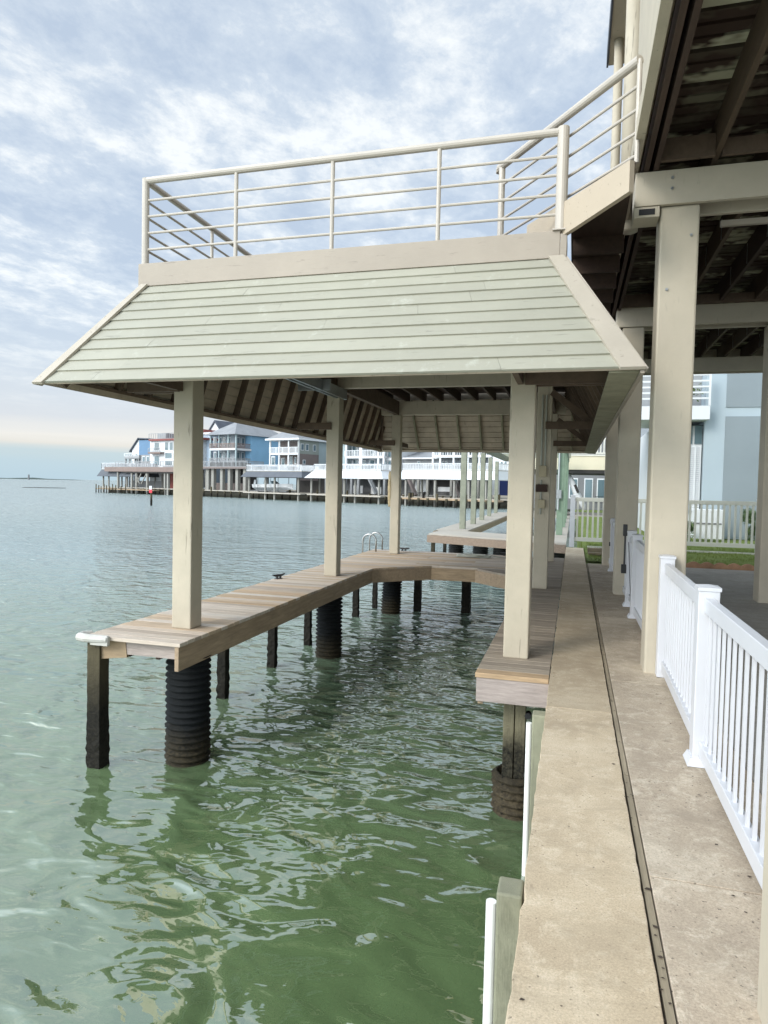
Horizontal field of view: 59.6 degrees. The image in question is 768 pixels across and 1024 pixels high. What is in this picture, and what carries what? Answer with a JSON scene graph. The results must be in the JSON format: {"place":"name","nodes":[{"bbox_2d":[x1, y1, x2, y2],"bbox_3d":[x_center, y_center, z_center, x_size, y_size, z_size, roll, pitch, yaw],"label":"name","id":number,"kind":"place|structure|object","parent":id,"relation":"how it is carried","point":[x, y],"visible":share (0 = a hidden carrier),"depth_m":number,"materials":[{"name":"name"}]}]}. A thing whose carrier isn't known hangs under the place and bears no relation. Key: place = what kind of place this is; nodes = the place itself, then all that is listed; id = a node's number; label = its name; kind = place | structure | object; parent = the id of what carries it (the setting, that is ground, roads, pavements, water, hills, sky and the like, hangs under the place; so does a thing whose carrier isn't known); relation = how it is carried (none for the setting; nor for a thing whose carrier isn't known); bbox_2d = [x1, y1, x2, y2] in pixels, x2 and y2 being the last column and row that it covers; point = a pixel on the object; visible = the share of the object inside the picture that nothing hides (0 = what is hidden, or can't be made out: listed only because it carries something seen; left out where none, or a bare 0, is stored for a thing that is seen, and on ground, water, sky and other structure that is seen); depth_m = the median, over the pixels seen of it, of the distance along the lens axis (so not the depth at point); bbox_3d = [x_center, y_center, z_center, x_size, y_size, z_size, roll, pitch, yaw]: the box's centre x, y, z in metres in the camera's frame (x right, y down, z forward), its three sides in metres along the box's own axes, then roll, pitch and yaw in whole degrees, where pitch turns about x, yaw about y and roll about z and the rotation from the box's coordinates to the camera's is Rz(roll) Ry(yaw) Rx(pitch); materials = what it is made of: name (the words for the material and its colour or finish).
{"place":"outdoors","nodes":[
{"label":"outdoors","id":0,"kind":"place"},
{"bbox_2d":[0,478,70,479],"bbox_3d":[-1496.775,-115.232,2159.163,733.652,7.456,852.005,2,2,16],"label":"land","id":1,"kind":"structure","parent":0,"point":[35,478],"depth_m":2306.90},
{"bbox_2d":[22,487,51,487],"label":"sand bar","id":2,"kind":"object","parent":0,"point":[36,487],"visible":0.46,"depth_m":215.03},
{"bbox_2d":[209,420,260,477],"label":"gabled house","id":3,"kind":"structure","parent":0,"point":[216,424],"depth_m":172.46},
{"bbox_2d":[203,423,278,490],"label":"blue house","id":4,"kind":"structure","parent":0,"point":[242,446],"depth_m":144.90,"materials":[{"name":"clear glass"}]},
{"bbox_2d":[241,438,244,445],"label":"window","id":5,"kind":"structure","parent":4,"relation":"in","point":[242,439],"depth_m":145.68,"materials":[{"name":"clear glass"}]},
{"bbox_2d":[0,479,576,1023],"bbox_3d":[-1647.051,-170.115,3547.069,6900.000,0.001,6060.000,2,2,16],"label":"water","id":6,"kind":"structure","parent":0,"point":[314,839],"depth_m":6.45,"materials":[{"name":"green liquid"}]},
{"bbox_2d":[95,484,158,493],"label":"pier","id":7,"kind":"structure","parent":6,"relation":"in","point":[109,488],"depth_m":154.81,"materials":[{"name":"brown wood"}]},
{"bbox_2d":[97,463,158,492],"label":"boathouse","id":8,"kind":"object","parent":6,"relation":"in","point":[102,472],"visible":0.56,"depth_m":158.48,"materials":[{"name":"grey wood"}]},
{"bbox_2d":[104,461,172,494],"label":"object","id":9,"kind":"structure","parent":6,"relation":"in","point":[168,478],"depth_m":152.62,"materials":[{"name":"grey wood"}]},
{"bbox_2d":[149,486,151,505],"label":"channel marker","id":10,"kind":"object","parent":6,"relation":"in","point":[150,490],"visible":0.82,"depth_m":81.64,"materials":[{"name":"red"}]},
{"bbox_2d":[241,465,320,500],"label":"boathouse","id":11,"kind":"object","parent":6,"relation":"in","point":[279,472],"visible":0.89,"depth_m":122.82,"materials":[{"name":"grey wood"}]},
{"bbox_2d":[75,549,563,820],"bbox_3d":[0.491,2.212,11.346,4.767,2.123,10.575,2,2,16],"label":"dock","id":12,"kind":"object","parent":6,"relation":"in","point":[516,687],"visible":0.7,"depth_m":7.26,"materials":[{"name":"brown wood"}]},
{"bbox_2d":[272,573,284,578],"bbox_3d":[-1.774,1.082,11.296,0.060,0.087,0.285,3,3,36],"label":"mooring cleat","id":13,"kind":"object","parent":12,"relation":"on","point":[279,575],"visible":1,"depth_m":11.27,"materials":[{"name":"grey metal"}]},
{"bbox_2d":[32,125,647,658],"bbox_3d":[0.877,-1.235,11.122,5.393,4.845,11.650,2,2,16],"label":"boathouse","id":14,"kind":"object","parent":12,"relation":"on","point":[520,349],"visible":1,"depth_m":6.41,"materials":[{"name":"paint"}]},
{"bbox_2d":[388,471,390,506],"bbox_3d":[0.145,-0.545,15.972,0.067,0.839,0.208,2,2,16],"label":"rope","id":15,"kind":"object","parent":14,"relation":"hanging from","point":[389,484],"visible":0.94,"depth_m":15.89,"materials":[{"name":"beige"}]},
{"bbox_2d":[362,532,382,551],"bbox_3d":[-0.291,1.130,16.649,0.382,1.241,0.602,2,2,16],"label":"swim ladder","id":16,"kind":"object","parent":12,"relation":"attached to","point":[370,534],"visible":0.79,"depth_m":16.62,"materials":[{"name":"silver metal"}]},
{"bbox_2d":[110,487,569,510],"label":"bulkhead","id":17,"kind":"object","parent":6,"relation":"in","point":[241,494],"visible":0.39,"depth_m":124.54,"materials":[{"name":"wood"}]},
{"bbox_2d":[250,478,295,492],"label":"lift","id":18,"kind":"object","parent":17,"relation":"on","point":[257,490],"visible":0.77,"depth_m":125.62,"materials":[{"name":"grey metal"}]},
{"bbox_2d":[252,477,292,489],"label":"motorboat","id":19,"kind":"object","parent":18,"relation":"on","point":[278,486],"visible":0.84,"depth_m":125.19,"materials":[{"name":"white plastic"}]},
{"bbox_2d":[304,464,404,503],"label":"boathouse","id":20,"kind":"object","parent":6,"relation":"in","point":[361,471],"visible":0.79,"depth_m":112.70,"materials":[{"name":"white wood"}]},
{"bbox_2d":[401,493,502,508],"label":"dock","id":21,"kind":"object","parent":6,"relation":"in","point":[428,499],"visible":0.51,"depth_m":100.19,"materials":[{"name":"brown wood"}]},
{"bbox_2d":[407,492,424,497],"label":"picnic table","id":22,"kind":"object","parent":21,"relation":"on","point":[423,495],"visible":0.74,"depth_m":103.61,"materials":[{"name":"brown wood"}]},
{"bbox_2d":[401,463,508,508],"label":"boathouse","id":23,"kind":"object","parent":6,"relation":"in","point":[421,473],"visible":0.72,"depth_m":102.10,"materials":[{"name":"white wood"}]},
{"bbox_2d":[427,452,570,584],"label":"pier","id":24,"kind":"structure","parent":6,"relation":"in","point":[461,530],"depth_m":26.02,"materials":[{"name":"beige wood"}]},
{"bbox_2d":[493,876,523,1023],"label":"fender post","id":25,"kind":"object","parent":6,"relation":"in","point":[510,898],"visible":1,"depth_m":2.71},
{"bbox_2d":[483,898,495,1023],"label":"fender pipe","id":26,"kind":"object","parent":25,"relation":"attached to","point":[489,958],"visible":0.87,"depth_m":2.76,"materials":[{"name":"white plastic"}]},
{"bbox_2d":[528,710,545,851],"bbox_3d":[1.178,2.487,5.201,0.103,1.880,0.130,2,2,16],"label":"fender post","id":27,"kind":"object","parent":6,"relation":"in","point":[538,718],"visible":0.37,"depth_m":5.12,"materials":[{"name":"white plastic"}]},
{"bbox_2d":[522,722,531,875],"bbox_3d":[1.100,2.525,5.209,0.043,1.800,0.044,2,2,16],"label":"fender pipe","id":28,"kind":"object","parent":27,"relation":"attached to","point":[527,791],"visible":0.66,"depth_m":5.18,"materials":[{"name":"white plastic"}]},
{"bbox_2d":[533,438,605,518],"bbox_3d":[12.793,-1.666,45.663,7.000,6.350,7.300,2,2,16],"label":"boathouse","id":29,"kind":"object","parent":6,"relation":"on","point":[583,464],"visible":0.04,"depth_m":43.05,"materials":[{"name":"beige paint"}]},
{"bbox_2d":[568,473,585,509],"bbox_3d":[12.567,-1.419,43.765,1.243,2.619,0.570,2,2,16],"label":"kayak","id":30,"kind":"object","parent":29,"relation":"on","point":[574,488],"visible":0.74,"depth_m":43.66,"materials":[{"name":"white plastic"}]},
{"bbox_2d":[0,0,623,483],"label":"sky","id":31,"kind":"structure","parent":0,"point":[98,98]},
{"bbox_2d":[233,490,507,498],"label":"shore ground","id":32,"kind":"structure","parent":0,"point":[503,497],"depth_m":142.16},
{"bbox_2d":[124,438,152,487],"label":"blue gable house","id":33,"kind":"structure","parent":32,"relation":"on","point":[139,448],"depth_m":168.09,"materials":[{"name":"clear glass"}]},
{"bbox_2d":[148,433,217,489],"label":"modern house","id":34,"kind":"structure","parent":32,"relation":"on","point":[161,452],"depth_m":156.80,"materials":[{"name":"white glass"}]},
{"bbox_2d":[154,442,159,450],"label":"window","id":35,"kind":"structure","parent":34,"relation":"in","point":[156,444],"depth_m":158.71,"materials":[{"name":"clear glass"}]},
{"bbox_2d":[154,455,159,465],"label":"window","id":36,"kind":"structure","parent":34,"relation":"in","point":[156,457],"depth_m":158.62,"materials":[{"name":"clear glass"}]},
{"bbox_2d":[164,441,168,450],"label":"window","id":37,"kind":"structure","parent":34,"relation":"in","point":[166,443],"depth_m":156.50,"materials":[{"name":"clear glass"}]},
{"bbox_2d":[164,452,172,458],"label":"window","id":38,"kind":"structure","parent":34,"relation":"in","point":[168,455],"depth_m":156.14,"materials":[{"name":"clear glass"}]},
{"bbox_2d":[164,460,172,465],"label":"window","id":39,"kind":"structure","parent":34,"relation":"in","point":[164,460],"depth_m":156.21,"materials":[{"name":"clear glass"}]},
{"bbox_2d":[169,441,172,450],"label":"window","id":40,"kind":"structure","parent":34,"relation":"in","point":[170,442],"depth_m":155.55,"materials":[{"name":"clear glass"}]},
{"bbox_2d":[203,429,227,482],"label":"pale blue house","id":41,"kind":"structure","parent":32,"relation":"on","point":[205,431],"depth_m":152.29,"materials":[{"name":"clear glass"}]},
{"bbox_2d":[265,432,325,492],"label":"grey porch house","id":42,"kind":"structure","parent":32,"relation":"on","point":[297,450],"depth_m":136.06,"materials":[{"name":"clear glass"}]},
{"bbox_2d":[271,456,274,465],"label":"window","id":43,"kind":"structure","parent":42,"relation":"in","point":[272,457],"depth_m":139.59,"materials":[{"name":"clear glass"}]},
{"bbox_2d":[281,458,284,465],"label":"window","id":44,"kind":"structure","parent":42,"relation":"in","point":[282,459],"depth_m":138.03,"materials":[{"name":"clear glass"}]},
{"bbox_2d":[325,444,416,495],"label":"white balcony house","id":45,"kind":"structure","parent":32,"relation":"on","point":[354,455],"depth_m":126.35,"materials":[{"name":"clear glass"}]},
{"bbox_2d":[369,459,374,468],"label":"window","id":46,"kind":"structure","parent":45,"relation":"in","point":[371,461],"depth_m":125.60,"materials":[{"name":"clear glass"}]},
{"bbox_2d":[401,452,492,497],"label":"grey siding house","id":47,"kind":"structure","parent":32,"relation":"on","point":[444,487],"depth_m":118.13,"materials":[{"name":"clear glass"}]},
{"bbox_2d":[492,453,508,495],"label":"white gable house","id":48,"kind":"structure","parent":32,"relation":"on","point":[502,487],"depth_m":104.38,"materials":[{"name":"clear glass"}]},
{"bbox_2d":[456,553,505,557],"bbox_3d":[2.458,1.022,15.343,1.626,0.073,0.443,2,2,16],"label":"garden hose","id":49,"kind":"object","parent":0,"point":[472,555],"visible":0.99,"depth_m":15.36,"materials":[{"name":"grey rubber"}]},
{"bbox_2d":[534,437,605,509],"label":"grey house","id":50,"kind":"structure","parent":0,"point":[590,486],"depth_m":55.38,"materials":[{"name":"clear glass"}]},
{"bbox_2d":[569,478,577,497],"bbox_3d":[15.741,-1.967,55.737,0.700,1.700,0.080,2,2,16],"label":"window","id":51,"kind":"structure","parent":50,"relation":"in","point":[575,479],"depth_m":55.74,"materials":[{"name":"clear glass"}]},
{"bbox_2d":[584,478,592,497],"bbox_3d":[16.895,-1.929,55.412,0.700,1.700,0.080,2,2,16],"label":"window","id":52,"kind":"structure","parent":50,"relation":"in","point":[588,482],"depth_m":55.37,"materials":[{"name":"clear glass"}]},
{"bbox_2d":[596,478,603,497],"bbox_3d":[17.857,-1.898,55.141,0.700,1.700,0.080,2,2,16],"label":"window","id":53,"kind":"structure","parent":50,"relation":"in","point":[600,482],"depth_m":55.12,"materials":[{"name":"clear glass"}]},
{"bbox_2d":[641,428,648,436],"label":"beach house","id":54,"kind":"structure","parent":0,"point":[644,431],"depth_m":38.28,"materials":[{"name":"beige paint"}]},
{"bbox_2d":[575,509,754,547],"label":"bank ground","id":55,"kind":"structure","parent":0,"point":[579,544],"depth_m":27.95,"materials":[{"name":"green plant"}]},
{"bbox_2d":[687,521,693,541],"bbox_3d":[9.894,0.574,21.959,0.636,0.862,0.813,2,2,16],"label":"shrub","id":56,"kind":"object","parent":55,"relation":"on","point":[692,526],"visible":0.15,"depth_m":21.77,"materials":[{"name":"green plant"}]},
{"bbox_2d":[691,509,722,539],"bbox_3d":[10.957,0.408,22.744,0.900,1.000,0.520,2,2,16],"label":"outdoor unit","id":57,"kind":"object","parent":55,"relation":"on","point":[709,524],"visible":0.52,"depth_m":22.52,"materials":[{"name":"white metal"}]},
{"bbox_2d":[742,507,755,541],"bbox_3d":[11.601,0.444,20.799,1.017,1.214,1.133,2,2,16],"label":"shrub","id":58,"kind":"object","parent":55,"relation":"on","point":[749,522],"visible":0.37,"depth_m":20.80,"materials":[{"name":"green plant"}]},
{"bbox_2d":[582,541,754,565],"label":"lawn","id":59,"kind":"structure","parent":0,"point":[587,558],"depth_m":16.89,"materials":[{"name":"green plant"}]},
{"bbox_2d":[587,548,601,555],"bbox_3d":[5.633,1.007,16.818,1.000,0.130,0.750,2,2,16],"label":"timber step","id":60,"kind":"object","parent":59,"relation":"on","point":[595,551],"visible":0.42,"depth_m":17.09,"materials":[{"name":"brown wood"}]},
{"bbox_2d":[569,495,756,554],"bbox_3d":[8.734,0.359,17.922,7.271,1.474,0.142,2,2,16],"label":"picket fence","id":61,"kind":"object","parent":59,"relation":"on","point":[572,538],"visible":0.56,"depth_m":17.96,"materials":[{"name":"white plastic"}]},
{"bbox_2d":[686,561,753,570],"bbox_3d":[7.790,1.167,14.088,5.238,0.135,0.060,2,2,16],"label":"lawn edging","id":62,"kind":"object","parent":59,"relation":"on","point":[732,566],"visible":0.51,"depth_m":14.24,"materials":[{"name":"ceramic"}]},
{"bbox_2d":[588,563,761,1023],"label":"walkway slab","id":63,"kind":"structure","parent":0,"point":[709,929],"depth_m":3.02,"materials":[{"name":"concrete"}]},
{"bbox_2d":[608,518,614,571],"bbox_3d":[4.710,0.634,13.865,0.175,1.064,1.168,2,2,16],"label":"picket railing","id":64,"kind":"object","parent":63,"relation":"on","point":[610,560],"visible":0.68,"depth_m":13.34,"materials":[{"name":"white plastic"}]},
{"bbox_2d":[621,524,636,606],"bbox_3d":[3.539,0.729,9.781,0.212,1.140,1.068,2,2,16],"label":"picket railing","id":65,"kind":"object","parent":63,"relation":"on","point":[627,534],"visible":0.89,"depth_m":9.31,"materials":[{"name":"white plastic"}]},
{"bbox_2d":[519,572,750,1020],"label":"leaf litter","id":66,"kind":"object","parent":63,"relation":"on","point":[655,926],"visible":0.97,"depth_m":2.49,"materials":[{"name":"brown plant"}]},
{"bbox_2d":[627,534,644,629],"bbox_3d":[2.886,0.845,7.404,0.175,1.064,2.458,2,2,16],"label":"picket railing","id":67,"kind":"object","parent":63,"relation":"on","point":[637,576],"visible":0.47,"depth_m":8.32,"materials":[{"name":"white plastic"}]},
{"bbox_2d":[628,537,631,602],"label":"picket gate","id":68,"kind":"structure","parent":67,"relation":"attached to","point":[629,569],"depth_m":9.06,"materials":[{"name":"white plastic"}]},
{"bbox_2d":[655,554,767,887],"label":"picket railing","id":69,"kind":"object","parent":63,"relation":"on","point":[682,598],"visible":1,"depth_m":3.63,"materials":[{"name":"white plastic"}]},
{"bbox_2d":[637,373,762,539],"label":"neighbour house","id":70,"kind":"structure","parent":0,"point":[725,437],"depth_m":23.55,"materials":[{"name":"blue glass"}]},
{"bbox_2d":[693,383,702,401],"bbox_3d":[10.718,-4.154,23.784,1.100,0.884,0.653,1,2,0],"label":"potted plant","id":71,"kind":"object","parent":70,"relation":"on","point":[694,389],"visible":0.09,"depth_m":23.62,"materials":[{"name":"green plant"}]},
{"bbox_2d":[694,426,701,443],"bbox_3d":[11.245,-2.762,23.994,0.240,0.650,0.040,2,2,16],"label":"window","id":72,"kind":"structure","parent":70,"relation":"in","point":[698,429],"depth_m":23.97,"materials":[{"name":"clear glass"}]},
{"bbox_2d":[686,568,767,794],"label":"garage floor","id":73,"kind":"structure","parent":0,"point":[736,596],"depth_m":8.86,"materials":[{"name":"concrete"}]},
{"bbox_2d":[496,0,767,1023],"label":"elevated house","id":74,"kind":"structure","parent":73,"relation":"on","point":[666,222],"depth_m":5.84,"materials":[{"name":"paint"}]},
{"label":"seawall","id":75,"kind":"structure","parent":0,"visible":0},
{"bbox_2d":[505,547,663,1023],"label":"walkway cap","id":76,"kind":"object","parent":75,"relation":"on","point":[583,954],"visible":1,"depth_m":2.83,"materials":[{"name":"concrete"}]},
{"bbox_2d":[586,566,673,1023],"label":"walkway joint","id":77,"kind":"object","parent":75,"relation":"on","point":[634,845],"depth_m":2.98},
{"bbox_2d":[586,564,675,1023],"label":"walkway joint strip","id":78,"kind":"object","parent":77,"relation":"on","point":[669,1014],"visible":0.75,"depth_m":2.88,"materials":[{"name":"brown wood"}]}
]}

